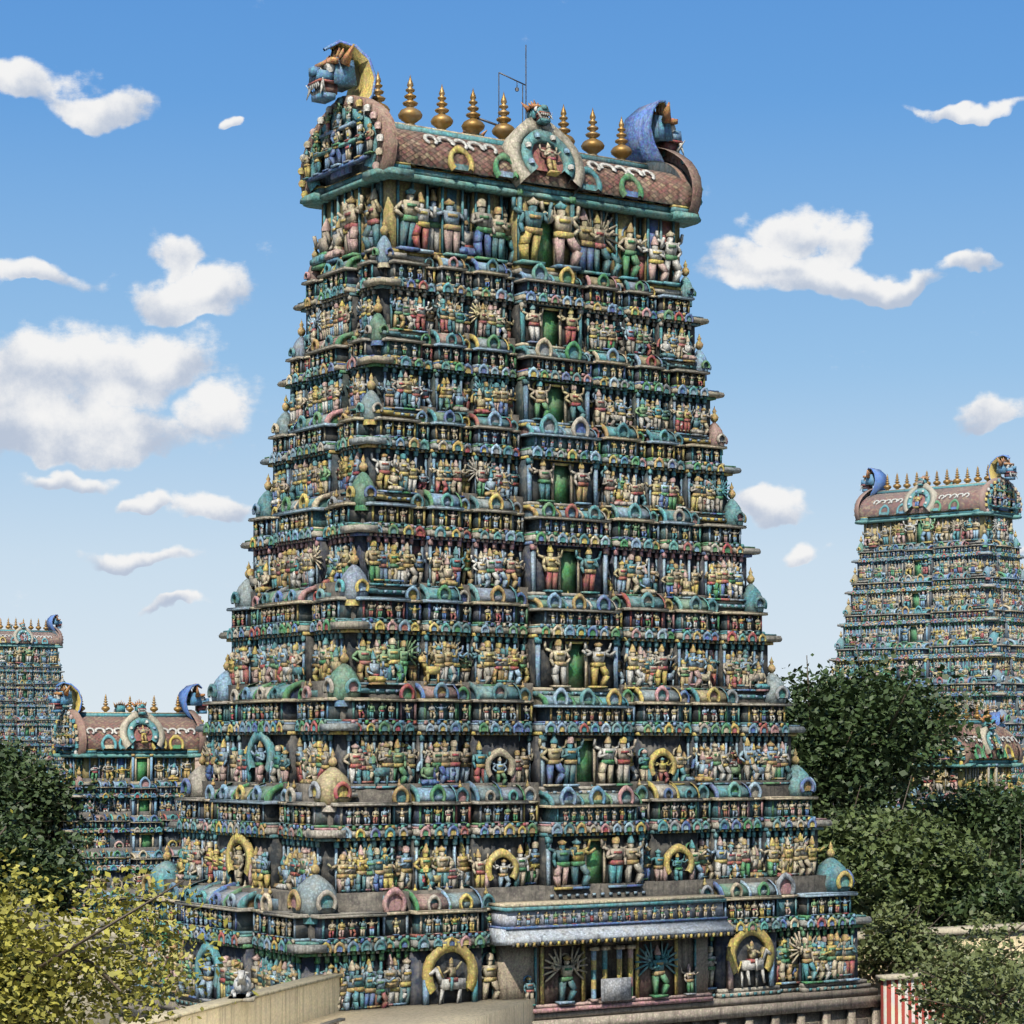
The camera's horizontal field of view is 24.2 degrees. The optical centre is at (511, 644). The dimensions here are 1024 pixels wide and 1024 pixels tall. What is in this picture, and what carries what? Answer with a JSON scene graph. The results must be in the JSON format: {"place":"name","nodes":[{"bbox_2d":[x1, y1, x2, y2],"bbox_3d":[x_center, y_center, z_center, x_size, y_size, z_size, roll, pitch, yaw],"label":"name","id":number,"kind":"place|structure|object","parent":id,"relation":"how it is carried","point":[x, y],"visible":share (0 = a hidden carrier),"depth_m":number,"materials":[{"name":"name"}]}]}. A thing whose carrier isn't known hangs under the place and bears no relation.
{"place":"outdoors","nodes":[
{"label":"outdoors","id":0,"kind":"place"},
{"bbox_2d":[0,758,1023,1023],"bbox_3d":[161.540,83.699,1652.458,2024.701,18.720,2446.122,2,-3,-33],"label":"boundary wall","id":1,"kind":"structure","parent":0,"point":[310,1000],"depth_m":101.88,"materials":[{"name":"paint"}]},
{"bbox_2d":[0,0,1023,736],"label":"sky","id":2,"kind":"structure","parent":0,"point":[854,258],"materials":[{"name":"blue"}]},
{"bbox_3d":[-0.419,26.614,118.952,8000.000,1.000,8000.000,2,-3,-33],"label":"ground","id":3,"kind":"structure","parent":0,"visible":0},
{"bbox_2d":[115,40,880,1023],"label":"temple tower","id":4,"kind":"structure","parent":3,"relation":"on","point":[497,692],"depth_m":114.34,"materials":[{"name":"paint"}]},
{"bbox_2d":[0,636,1023,1023],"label":"trees","id":5,"kind":"object","parent":3,"relation":"on","point":[918,870],"visible":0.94,"depth_m":152.56,"materials":[{"name":"green plant"}]},
{"bbox_2d":[0,455,1023,839],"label":"distant temple towers","id":6,"kind":"structure","parent":3,"relation":"on","point":[936,581],"depth_m":289.52,"materials":[{"name":"paint"}]},
{"bbox_2d":[41,682,1023,931],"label":"smaller temple towers","id":7,"kind":"structure","parent":3,"relation":"on","point":[139,761],"depth_m":208.32,"materials":[{"name":"paint"}]},
{"bbox_2d":[0,45,991,718],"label":"roof finials","id":8,"kind":"object","parent":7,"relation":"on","point":[502,129],"visible":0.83,"depth_m":122.28,"materials":[{"name":"gold metal"}]},
{"bbox_2d":[881,972,1023,1023],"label":"striped wall","id":9,"kind":"structure","parent":3,"relation":"on","point":[894,1010],"depth_m":120.16,"materials":[{"name":"paint"}]},
{"bbox_2d":[876,965,1019,979],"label":"wall coping","id":10,"kind":"object","parent":9,"relation":"on","point":[891,976],"visible":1,"depth_m":120.12,"materials":[{"name":"beige concrete"}]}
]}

